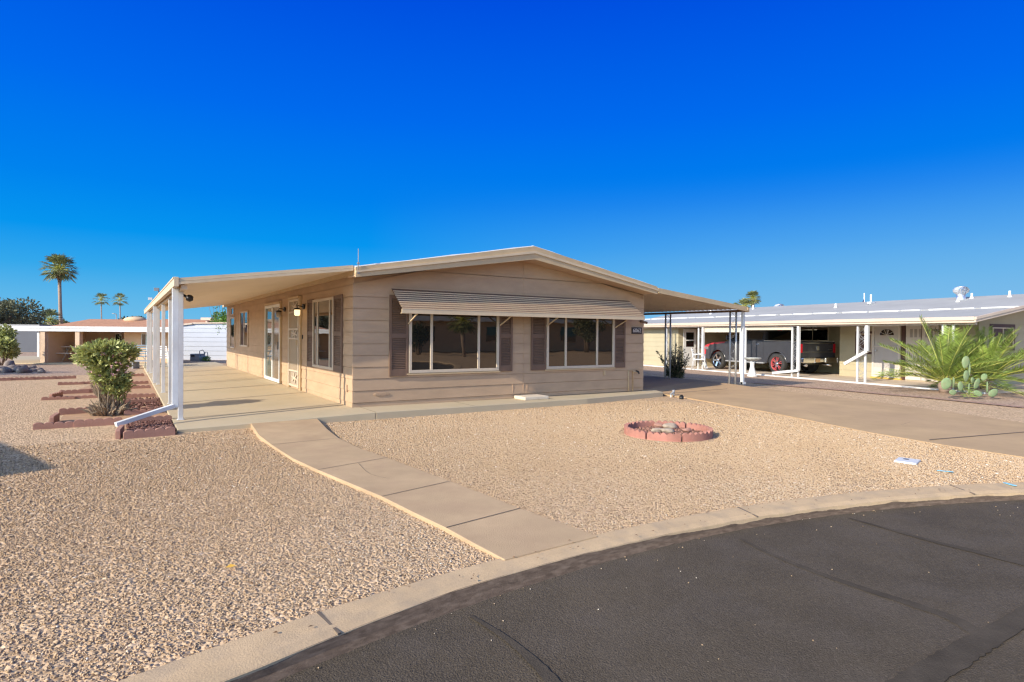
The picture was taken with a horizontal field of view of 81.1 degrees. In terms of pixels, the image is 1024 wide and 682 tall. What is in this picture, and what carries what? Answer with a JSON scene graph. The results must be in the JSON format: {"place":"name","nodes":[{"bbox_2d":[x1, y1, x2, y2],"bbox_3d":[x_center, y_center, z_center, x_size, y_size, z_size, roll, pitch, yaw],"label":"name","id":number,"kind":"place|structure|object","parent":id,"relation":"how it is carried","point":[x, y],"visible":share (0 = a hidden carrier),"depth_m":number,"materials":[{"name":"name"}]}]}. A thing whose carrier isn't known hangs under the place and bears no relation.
{"place":"outdoors","nodes":[
{"label":"outdoors","id":0,"kind":"place"},
{"bbox_2d":[0,352,226,376],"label":"yard gravel","id":1,"kind":"structure","parent":0,"point":[60,369],"depth_m":22.34,"materials":[{"name":"gravel"}]},
{"bbox_2d":[3,360,14,366],"bbox_3d":[-18.532,0.981,22.096,0.370,0.533,0.522,0,1,-11],"label":"boulder","id":2,"kind":"object","parent":1,"relation":"on","point":[9,362],"visible":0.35,"depth_m":22.01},
{"bbox_2d":[0,323,22,364],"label":"round shrub","id":3,"kind":"object","parent":1,"relation":"on","point":[9,347],"visible":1,"depth_m":24.61,"materials":[{"name":"green plant"}]},
{"bbox_2d":[16,367,28,372],"bbox_3d":[-16.590,1.014,20.280,0.372,0.273,0.462,0,1,-22],"label":"boulder","id":4,"kind":"object","parent":1,"relation":"on","point":[22,370],"visible":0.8,"depth_m":20.14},
{"bbox_2d":[0,313,47,324],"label":"shade tree","id":5,"kind":"object","parent":1,"relation":"on","point":[41,322],"visible":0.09,"depth_m":48.24,"materials":[{"name":"green plant"}]},
{"bbox_2d":[0,296,51,324],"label":"shade tree","id":6,"kind":"object","parent":1,"relation":"on","point":[9,310],"visible":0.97,"depth_m":42.69,"materials":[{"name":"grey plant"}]},
{"bbox_2d":[0,324,52,351],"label":"slate shed","id":7,"kind":"structure","parent":1,"relation":"on","point":[27,340],"depth_m":40.00,"materials":[{"name":"grey paint"}]},
{"bbox_2d":[13,356,166,364],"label":"porch slab","id":8,"kind":"structure","parent":1,"relation":"on","point":[27,360],"depth_m":27.01,"materials":[{"name":"concrete"}]},
{"bbox_2d":[56,346,74,361],"bbox_3d":[-19.991,0.592,27.049,0.840,0.722,0.920,0,1,0],"label":"picnic table","id":9,"kind":"object","parent":8,"relation":"on","point":[67,350],"visible":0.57,"depth_m":27.03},
{"bbox_2d":[1,316,167,362],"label":"tan house","id":10,"kind":"structure","parent":8,"relation":"on","point":[52,340],"depth_m":26.77,"materials":[{"name":"white paint"}]},
{"bbox_2d":[115,333,122,340],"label":"window frame","id":11,"kind":"structure","parent":10,"relation":"in","point":[118,336],"depth_m":28.12,"materials":[{"name":"brown glass"}]},
{"bbox_2d":[141,333,146,344],"bbox_3d":[-16.289,-0.062,26.871,0.689,0.560,0.060,0,1,0],"label":"window frame","id":12,"kind":"structure","parent":10,"relation":"in","point":[143,335],"depth_m":26.84,"materials":[{"name":"white paint"}]},
{"bbox_2d":[131,345,146,365],"bbox_3d":[-15.269,0.610,24.527,0.540,0.888,0.594,0,1,-23],"label":"patio chair","id":13,"kind":"object","parent":1,"relation":"on","point":[145,353],"visible":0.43,"depth_m":24.75,"materials":[{"name":"grey plastic"}]},
{"bbox_2d":[190,350,204,360],"bbox_3d":[-15.608,0.709,29.805,0.597,0.567,0.510,0,1,0],"label":"air conditioner","id":14,"kind":"object","parent":1,"relation":"on","point":[194,357],"visible":0.77,"depth_m":29.56,"materials":[{"name":"grey paint"}]},
{"bbox_2d":[183,322,226,359],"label":"white shed","id":15,"kind":"structure","parent":1,"relation":"on","point":[199,336],"depth_m":30.99,"materials":[{"name":"metal"}]},
{"bbox_2d":[209,311,226,321],"bbox_3d":[-17.397,-0.483,35.900,2.937,2.831,2.692,1,1,6],"label":"green tree","id":16,"kind":"object","parent":1,"relation":"on","point":[220,318],"visible":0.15,"depth_m":36.10,"materials":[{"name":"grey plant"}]},
{"bbox_2d":[209,305,226,334],"bbox_3d":[-13.046,-0.541,27.050,0.683,3.183,1.074,1,1,31],"label":"hanging branch","id":17,"kind":"object","parent":1,"relation":"on","point":[217,315],"visible":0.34,"depth_m":26.90,"materials":[{"name":"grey plant"}]},
{"bbox_2d":[126,419,175,431],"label":"lava gravel","id":18,"kind":"structure","parent":0,"point":[143,425],"depth_m":8.86,"materials":[{"name":"gravel"}]},
{"bbox_2d":[161,317,217,323],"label":"house","id":19,"kind":"structure","parent":0,"point":[203,319],"depth_m":46.28,"materials":[{"name":"orange paint"}]},
{"bbox_2d":[251,419,597,560],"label":"path","id":20,"kind":"structure","parent":0,"point":[509,535],"depth_m":5.20,"materials":[{"name":"beige concrete"}]},
{"bbox_2d":[280,438,518,526],"bbox_3d":[-1.445,1.318,6.119,0.868,0.001,4.047,0,1,-37],"label":"path joint","id":21,"kind":"object","parent":20,"relation":"on","point":[420,487],"visible":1,"depth_m":5.26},
{"bbox_2d":[0,364,1023,681],"bbox_3d":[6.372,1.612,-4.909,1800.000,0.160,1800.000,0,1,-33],"label":"ground","id":22,"kind":"structure","parent":0,"point":[24,406],"depth_m":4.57,"materials":[{"name":"gravel"}]},
{"bbox_2d":[10,377,33,380],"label":"edging block","id":23,"kind":"object","parent":22,"relation":"on","point":[23,378],"depth_m":17.32,"materials":[{"name":"pink concrete"}]},
{"bbox_2d":[34,376,54,379],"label":"edging block","id":24,"kind":"object","parent":22,"relation":"on","point":[43,377],"depth_m":17.63,"materials":[{"name":"pink concrete"}]},
{"bbox_2d":[37,308,62,324],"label":"fan palm","id":25,"kind":"object","parent":22,"relation":"on","point":[51,313],"visible":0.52,"depth_m":61.86,"materials":[{"name":"green plant"}]},
{"bbox_2d":[33,421,73,429],"bbox_3d":[-6.675,1.255,8.823,0.605,0.130,0.055,2,1,-33],"label":"edging block","id":26,"kind":"object","parent":22,"relation":"on","point":[48,425],"depth_m":8.76,"materials":[{"name":"red concrete"}]},
{"bbox_2d":[49,413,59,422],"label":"edging block","id":27,"kind":"object","parent":22,"relation":"on","point":[54,417],"depth_m":9.19,"materials":[{"name":"red concrete"}]},
{"bbox_2d":[49,391,62,396],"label":"edging block","id":28,"kind":"object","parent":22,"relation":"on","point":[59,393],"depth_m":12.85,"materials":[{"name":"red concrete"}]},
{"bbox_2d":[41,396,74,399],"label":"edging block","id":29,"kind":"object","parent":22,"relation":"on","point":[57,398],"depth_m":12.46,"materials":[{"name":"red concrete"}]},
{"bbox_2d":[38,253,78,323],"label":"fan palm","id":30,"kind":"object","parent":22,"relation":"on","point":[58,270],"visible":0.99,"depth_m":65.54,"materials":[{"name":"green plant"}]},
{"bbox_2d":[55,376,75,378],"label":"edging block","id":31,"kind":"object","parent":22,"relation":"on","point":[66,377],"depth_m":17.95,"materials":[{"name":"red concrete"}]},
{"bbox_2d":[58,382,83,384],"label":"edging block","id":32,"kind":"object","parent":22,"relation":"on","point":[68,383],"depth_m":15.95,"materials":[{"name":"red concrete"}]},
{"bbox_2d":[75,395,105,398],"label":"edging block","id":33,"kind":"object","parent":22,"relation":"on","point":[84,396],"depth_m":12.75,"materials":[{"name":"red concrete"}]},
{"bbox_2d":[74,417,121,426],"bbox_3d":[-6.263,1.236,9.065,0.605,0.130,0.055,-1,2,-31],"label":"edging block","id":34,"kind":"object","parent":22,"relation":"on","point":[94,422],"depth_m":9.03,"materials":[{"name":"red concrete"}]},
{"bbox_2d":[91,292,110,318],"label":"fan palm","id":35,"kind":"object","parent":22,"relation":"on","point":[100,296],"visible":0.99,"depth_m":149.54,"materials":[{"name":"green plant"}]},
{"bbox_2d":[59,374,166,422],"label":"bed soil","id":36,"kind":"structure","parent":22,"relation":"on","point":[72,417],"depth_m":12.55,"materials":[{"name":"soil"}]},
{"bbox_2d":[59,407,89,414],"bbox_3d":[-7.490,1.213,10.358,0.560,0.130,0.055,1,-1,-39],"label":"edging block","id":37,"kind":"object","parent":36,"relation":"on","point":[63,411],"depth_m":10.27,"materials":[{"name":"red concrete"}]},
{"bbox_2d":[60,389,89,393],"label":"edging block","id":38,"kind":"object","parent":36,"relation":"on","point":[74,391],"depth_m":13.67,"materials":[{"name":"red concrete"}]},
{"bbox_2d":[68,337,141,415],"bbox_3d":[-6.957,0.605,10.214,0.977,1.348,1.031,1,1,16],"label":"flowering bush","id":39,"kind":"object","parent":36,"relation":"on","point":[105,361],"visible":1,"depth_m":10.11,"materials":[{"name":"green plant"}]},
{"bbox_2d":[132,381,148,383],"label":"edging block","id":40,"kind":"object","parent":36,"relation":"on","point":[140,382],"depth_m":16.31,"materials":[{"name":"red concrete"}]},
{"bbox_2d":[125,398,156,402],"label":"edging block","id":41,"kind":"object","parent":36,"relation":"on","point":[142,400],"depth_m":11.94,"materials":[{"name":"red concrete"}]},
{"bbox_2d":[123,397,162,410],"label":"lava gravel","id":42,"kind":"structure","parent":36,"relation":"on","point":[148,404],"depth_m":11.69,"materials":[{"name":"gravel"}]},
{"bbox_2d":[115,425,124,438],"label":"edging block","id":43,"kind":"object","parent":22,"relation":"on","point":[119,430],"depth_m":7.99,"materials":[{"name":"red concrete"}]},
{"bbox_2d":[113,293,128,318],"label":"fan palm","id":44,"kind":"object","parent":22,"relation":"on","point":[118,302],"visible":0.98,"depth_m":149.53,"materials":[{"name":"green plant"}]},
{"bbox_2d":[126,393,155,397],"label":"edging block","id":45,"kind":"object","parent":22,"relation":"on","point":[135,395],"depth_m":12.99,"materials":[{"name":"red concrete"}]},
{"bbox_2d":[129,360,152,368],"bbox_3d":[-14.261,0.907,23.212,0.850,0.330,0.500,0,1,0],"label":"table","id":46,"kind":"object","parent":22,"relation":"on","point":[136,364],"visible":0.41,"depth_m":23.07,"materials":[{"name":"grey paint"}]},
{"bbox_2d":[131,385,150,388],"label":"edging block","id":47,"kind":"object","parent":22,"relation":"on","point":[141,386],"depth_m":15.03,"materials":[{"name":"red concrete"}]},
{"bbox_2d":[124,409,161,414],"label":"edging block","id":48,"kind":"object","parent":22,"relation":"on","point":[133,412],"depth_m":10.28,"materials":[{"name":"red concrete"}]},
{"bbox_2d":[128,406,160,409],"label":"edging block","id":49,"kind":"object","parent":22,"relation":"on","point":[147,408],"depth_m":10.89,"materials":[{"name":"red concrete"}]},
{"bbox_2d":[123,427,174,438],"bbox_3d":[-4.929,1.256,8.143,0.605,0.130,0.055,-1,1,-36],"label":"edging block","id":50,"kind":"object","parent":22,"relation":"on","point":[149,432],"depth_m":8.12,"materials":[{"name":"red concrete"}]},
{"bbox_2d":[129,415,171,421],"bbox_3d":[-5.666,1.238,9.360,0.605,0.130,0.055,1,-2,-37],"label":"edging block","id":51,"kind":"object","parent":22,"relation":"on","point":[164,417],"depth_m":9.40,"materials":[{"name":"red concrete"}]},
{"bbox_2d":[160,346,167,366],"bbox_3d":[-13.480,0.635,23.490,0.540,0.888,0.594,1,1,20],"label":"patio chair","id":52,"kind":"object","parent":22,"relation":"on","point":[166,351],"visible":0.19,"depth_m":23.22,"materials":[{"name":"white paint"}]},
{"bbox_2d":[143,362,375,432],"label":"patio slab","id":53,"kind":"structure","parent":22,"relation":"on","point":[242,397],"depth_m":11.44,"materials":[{"name":"concrete"}]},
{"bbox_2d":[114,265,357,426],"bbox_3d":[-8.414,-0.130,15.997,3.498,2.547,15.990,0,1,-33],"label":"patio cover","id":54,"kind":"object","parent":53,"relation":"on","point":[175,297],"visible":1,"depth_m":10.77,"materials":[{"name":"metal"}]},
{"bbox_2d":[173,366,472,418],"bbox_3d":[-6.250,1.113,17.054,6.767,0.072,16.233,0,1,-33],"label":"slab joint","id":55,"kind":"object","parent":53,"relation":"on","point":[275,410],"visible":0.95,"depth_m":10.42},
{"bbox_2d":[223,246,657,407],"bbox_3d":[-4.114,-0.478,18.921,7.358,3.153,16.540,0,1,-33],"label":"mobile home","id":56,"kind":"object","parent":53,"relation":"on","point":[506,323],"visible":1,"depth_m":12.20,"materials":[{"name":"beige paint"}]},
{"bbox_2d":[230,317,234,347],"bbox_3d":[-10.387,-0.311,22.245,0.033,1.150,1.050,0,1,-33],"label":"window frame","id":57,"kind":"structure","parent":56,"relation":"in","point":[232,319],"depth_m":22.27,"materials":[{"name":"beige glass"}]},
{"bbox_2d":[240,310,248,346],"bbox_3d":[-9.002,-0.408,20.103,0.033,1.190,1.550,0,1,-33],"label":"window frame","id":58,"kind":"structure","parent":56,"relation":"in","point":[244,315],"depth_m":20.04,"materials":[{"name":"beige glass"}]},
{"bbox_2d":[264,301,281,382],"bbox_3d":[-6.486,0.018,16.174,0.073,2.100,2.050,0,1,-33],"label":"sliding door","id":59,"kind":"structure","parent":56,"relation":"in","point":[273,324],"depth_m":16.15,"materials":[{"name":"glass"}]},
{"bbox_2d":[288,296,301,390],"bbox_3d":[-5.134,0.041,14.071,0.088,2.160,1.170,0,1,-33],"label":"security door","id":60,"kind":"structure","parent":56,"relation":"in","point":[294,322],"depth_m":14.06,"materials":[{"name":"paint"}]},
{"bbox_2d":[312,297,333,369],"bbox_3d":[-3.820,-0.153,12.090,0.033,1.410,1.500,0,1,-33],"label":"window frame","id":61,"kind":"structure","parent":56,"relation":"in","point":[322,309],"depth_m":12.12,"materials":[{"name":"white metal"}]},
{"bbox_2d":[408,309,498,372],"bbox_3d":[-1.090,-0.061,11.640,1.960,1.320,0.038,0,1,-33],"label":"window frame","id":62,"kind":"structure","parent":56,"relation":"in","point":[437,342],"depth_m":11.61,"materials":[{"name":"white metal"}]},
{"bbox_2d":[546,313,614,368],"bbox_3d":[1.555,-0.057,13.351,1.940,1.320,0.038,0,1,-33],"label":"window frame","id":63,"kind":"structure","parent":56,"relation":"in","point":[570,342],"depth_m":13.33,"materials":[{"name":"white metal"}]},
{"bbox_2d":[360,390,662,418],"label":"front walk","id":64,"kind":"structure","parent":22,"relation":"on","point":[407,410],"depth_m":11.51,"materials":[{"name":"concrete"}]},
{"bbox_2d":[514,394,548,399],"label":"stepping block","id":65,"kind":"object","parent":64,"relation":"on","point":[531,397],"depth_m":12.21,"materials":[{"name":"concrete"}]},
{"bbox_2d":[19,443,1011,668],"bbox_3d":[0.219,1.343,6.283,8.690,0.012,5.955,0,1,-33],"label":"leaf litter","id":66,"kind":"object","parent":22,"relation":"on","point":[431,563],"visible":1,"depth_m":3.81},
{"bbox_2d":[624,422,632,433],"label":"edging block","id":67,"kind":"object","parent":22,"relation":"on","point":[629,424],"depth_m":8.95,"materials":[{"name":"red concrete"}]},
{"bbox_2d":[625,427,646,438],"bbox_3d":[1.742,1.308,8.463,0.089,0.135,0.454,0,1,-25],"label":"edging block","id":68,"kind":"object","parent":22,"relation":"on","point":[634,433],"depth_m":8.39,"materials":[{"name":"red concrete"}]},
{"bbox_2d":[631,420,654,427],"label":"edging block","id":69,"kind":"object","parent":22,"relation":"on","point":[638,424],"depth_m":9.23,"materials":[{"name":"red concrete"}]},
{"bbox_2d":[647,431,680,441],"bbox_3d":[2.072,1.313,8.165,0.454,0.135,0.089,1,1,20],"label":"edging block","id":70,"kind":"object","parent":22,"relation":"on","point":[664,436],"depth_m":8.12,"materials":[{"name":"red concrete"}]},
{"bbox_2d":[656,420,685,427],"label":"edging block","id":71,"kind":"object","parent":22,"relation":"on","point":[679,424],"depth_m":9.22,"materials":[{"name":"red concrete"}]},
{"bbox_2d":[656,341,689,378],"bbox_3d":[5.282,0.653,19.656,1.146,1.349,1.085,1,1,22],"label":"dark shrub","id":72,"kind":"object","parent":22,"relation":"on","point":[677,370],"visible":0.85,"depth_m":19.48,"materials":[{"name":"green plant"}]},
{"bbox_2d":[682,431,708,441],"bbox_3d":[2.516,1.317,8.188,0.454,0.135,0.089,0,1,-25],"label":"edging block","id":73,"kind":"object","parent":22,"relation":"on","point":[696,436],"depth_m":8.13,"materials":[{"name":"red concrete"}]},
{"bbox_2d":[686,422,708,430],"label":"edging block","id":74,"kind":"object","parent":22,"relation":"on","point":[696,426],"depth_m":8.99,"materials":[{"name":"red concrete"}]},
{"bbox_2d":[706,427,712,438],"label":"edging block","id":75,"kind":"object","parent":22,"relation":"on","point":[710,430],"depth_m":8.38,"materials":[{"name":"red concrete"}]},
{"bbox_2d":[737,298,753,307],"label":"fan palm","id":76,"kind":"object","parent":22,"relation":"on","point":[744,302],"visible":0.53,"depth_m":104.43,"materials":[{"name":"green plant"}]},
{"bbox_2d":[745,290,760,306],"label":"fan palm","id":77,"kind":"object","parent":22,"relation":"on","point":[753,295],"visible":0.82,"depth_m":109.35,"materials":[{"name":"green plant"}]},
{"bbox_2d":[643,364,1023,393],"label":"neighbour patio slab","id":78,"kind":"structure","parent":22,"relation":"on","point":[827,376],"depth_m":19.81,"materials":[{"name":"concrete"}]},
{"bbox_2d":[691,348,705,369],"bbox_3d":[7.787,0.742,24.925,0.594,0.888,0.540,1,1,23],"label":"patio chair","id":79,"kind":"object","parent":78,"relation":"on","point":[694,359],"visible":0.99,"depth_m":24.78,"materials":[{"name":"white paint"}]},
{"bbox_2d":[704,330,837,372],"bbox_3d":[10.214,0.370,24.163,2.124,1.682,5.226,0,1,-23],"label":"pickup truck","id":80,"kind":"object","parent":78,"relation":"on","point":[772,348],"visible":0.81,"depth_m":23.00,"materials":[{"name":"black paint"}]},
{"bbox_2d":[643,365,985,393],"bbox_3d":[8.086,1.216,24.626,0.040,0.044,20.200,0,1,-24],"label":"painted slab edge","id":81,"kind":"object","parent":78,"relation":"attached to","point":[826,380],"visible":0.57,"depth_m":19.28,"materials":[{"name":"white paint"}]},
{"bbox_2d":[643,294,1023,389],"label":"neighbour home","id":82,"kind":"object","parent":78,"relation":"on","point":[856,332],"visible":0.52,"depth_m":20.63,"materials":[{"name":"white"}]},
{"bbox_2d":[683,329,695,365],"bbox_3d":[8.099,0.296,27.246,0.733,1.690,0.066,0,1,-24],"label":"shed door","id":83,"kind":"structure","parent":82,"relation":"in","point":[689,335],"depth_m":27.25,"materials":[{"name":"white plastic"}]},
{"bbox_2d":[801,326,828,340],"bbox_3d":[12.077,-0.303,24.044,0.033,0.600,1.450,0,1,-24],"label":"window frame","id":84,"kind":"structure","parent":82,"relation":"in","point":[815,333],"depth_m":23.93,"materials":[{"name":"black glass"}]},
{"bbox_2d":[870,326,901,379],"bbox_3d":[12.539,0.377,20.046,0.108,1.790,1.050,0,1,-24],"label":"storm door","id":85,"kind":"structure","parent":82,"relation":"in","point":[882,334],"depth_m":20.12,"materials":[{"name":"white metal"}]},
{"bbox_2d":[905,325,938,381],"bbox_3d":[13.025,0.377,19.031,0.034,1.760,1.000,0,1,-24],"label":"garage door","id":86,"kind":"structure","parent":82,"relation":"in","point":[913,332],"depth_m":19.14,"materials":[{"name":"metal"}]},
{"bbox_2d":[953,286,969,299],"bbox_3d":[15.063,-1.546,20.080,0.455,0.605,0.460,0,1,-33],"label":"turbine vent","id":87,"kind":"object","parent":82,"relation":"on","point":[960,294],"visible":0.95,"depth_m":19.99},
{"bbox_2d":[992,327,1013,346],"bbox_3d":[14.770,-0.109,18.012,1.089,0.595,0.043,0,1,-24],"label":"window frame","id":88,"kind":"structure","parent":82,"relation":"in","point":[1003,328],"depth_m":17.98,"materials":[{"name":"grey metal"}]},
{"bbox_2d":[752,382,1022,406],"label":"kerb strip","id":89,"kind":"object","parent":22,"relation":"on","point":[894,394],"visible":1,"depth_m":14.56,"materials":[{"name":"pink concrete"}]},
{"bbox_2d":[894,457,920,464],"bbox_3d":[4.557,1.392,6.901,0.220,0.044,0.280,1,1,43],"label":"valve box","id":90,"kind":"object","parent":22,"relation":"on","point":[907,460],"visible":0.74,"depth_m":6.87,"materials":[{"name":"white paint"}]},
{"label":"planter soil","id":91,"kind":"structure","parent":22,"relation":"on","visible":0},
{"bbox_2d":[633,426,702,439],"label":"lava gravel","id":92,"kind":"structure","parent":91,"relation":"on","point":[675,429],"depth_m":8.90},
{"bbox_2d":[661,428,674,432],"bbox_3d":[2.277,1.312,8.755,0.200,0.079,0.163,1,1,10],"label":"rock","id":93,"kind":"object","parent":91,"relation":"on","point":[667,430],"visible":0.86,"depth_m":8.69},
{"bbox_2d":[662,423,677,428],"bbox_3d":[2.419,1.308,9.151,0.242,0.116,0.171,0,1,-2],"label":"rock","id":94,"kind":"object","parent":91,"relation":"on","point":[670,425],"visible":0.74,"depth_m":9.10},
{"bbox_2d":[0,0,1023,321],"label":"sky","id":95,"kind":"structure","parent":0,"point":[791,152],"materials":[{"name":"blue"}]},
{"bbox_2d":[276,500,1023,681],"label":"road","id":96,"kind":"structure","parent":0,"point":[742,611],"depth_m":3.24,"materials":[{"name":"asphalt"}]},
{"bbox_2d":[469,615,560,681],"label":"crack sealant","id":97,"kind":"object","parent":96,"relation":"on","point":[544,672],"visible":1,"depth_m":2.78,"materials":[{"name":"asphalt"}]},
{"bbox_2d":[118,482,1023,681],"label":"curb","id":98,"kind":"structure","parent":96,"relation":"on","point":[233,660],"depth_m":3.42,"materials":[{"name":"concrete"}]},
{"bbox_2d":[316,485,974,634],"bbox_3d":[1.351,1.401,3.490,11.537,0.028,1.922,0,1,-33],"label":"curb joint","id":99,"kind":"object","parent":98,"relation":"on","point":[323,617],"visible":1,"depth_m":3.00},
{"bbox_2d":[221,492,1023,681],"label":"curb face","id":100,"kind":"object","parent":96,"relation":"on","point":[446,603],"visible":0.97,"depth_m":3.47,"materials":[{"name":"concrete"}]},
{"bbox_2d":[318,502,1017,668],"bbox_3d":[2.534,1.489,2.647,7.416,0.010,4.286,0,1,-33],"label":"road grit","id":101,"kind":"object","parent":96,"relation":"on","point":[696,577],"visible":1,"depth_m":3.71,"materials":[{"name":"gravel"}]},
{"bbox_2d":[740,538,980,633],"bbox_3d":[2.061,1.474,3.698,0.192,0.001,1.654,0,1,-25],"label":"crack sealant","id":102,"kind":"object","parent":96,"relation":"on","point":[967,626],"visible":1,"depth_m":3.43,"materials":[{"name":"asphalt"}]},
{"bbox_2d":[849,518,1023,565],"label":"crack sealant","id":103,"kind":"object","parent":96,"relation":"on","point":[983,553],"visible":1,"depth_m":4.28,"materials":[{"name":"asphalt"}]},
{"bbox_2d":[885,605,1023,681],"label":"crack sealant","id":104,"kind":"object","parent":96,"relation":"on","point":[949,660],"visible":1,"depth_m":2.85,"materials":[{"name":"asphalt"}]},
{"bbox_2d":[643,375,1023,457],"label":"driveway","id":105,"kind":"structure","parent":0,"point":[891,420],"depth_m":10.81,"materials":[{"name":"concrete"}]},
{"bbox_2d":[643,288,748,384],"bbox_3d":[1.622,-0.108,19.978,3.470,2.424,12.005,0,1,-33],"label":"carport","id":106,"kind":"object","parent":105,"relation":"on","point":[664,301],"visible":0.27,"depth_m":16.02,"materials":[{"name":"beige paint"}]},
{"bbox_2d":[665,389,1020,439],"bbox_3d":[5.665,1.274,11.306,3.105,0.125,6.459,0,1,-33],"label":"driveway joint","id":107,"kind":"object","parent":105,"relation":"on","point":[929,439],"visible":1,"depth_m":8.76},
{"bbox_2d":[643,366,1023,407],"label":"neighbour yard gravel","id":108,"kind":"structure","parent":0,"point":[1012,399],"depth_m":17.13,"materials":[{"name":"gravel"}]},
{"bbox_2d":[745,357,760,376],"bbox_3d":[8.611,0.935,21.455,0.607,0.681,0.607,0,1,-33],"label":"birdbath","id":109,"kind":"object","parent":108,"relation":"on","point":[752,371],"visible":0.98,"depth_m":21.36,"materials":[{"name":"white paint"}]},
{"bbox_2d":[872,315,1023,396],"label":"date palm","id":110,"kind":"object","parent":108,"relation":"on","point":[944,360],"visible":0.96,"depth_m":15.49,"materials":[{"name":"plant"}]},
{"bbox_2d":[913,325,1023,390],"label":"date palm","id":111,"kind":"object","parent":108,"relation":"on","point":[995,350],"visible":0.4,"depth_m":16.13,"materials":[{"name":"plant"}]},
{"bbox_2d":[941,356,997,396],"bbox_3d":[10.769,0.832,14.242,1.314,0.942,0.541,0,1,0],"label":"prickly pear","id":112,"kind":"object","parent":108,"relation":"on","point":[946,383],"visible":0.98,"depth_m":14.10,"materials":[{"name":"plant"}]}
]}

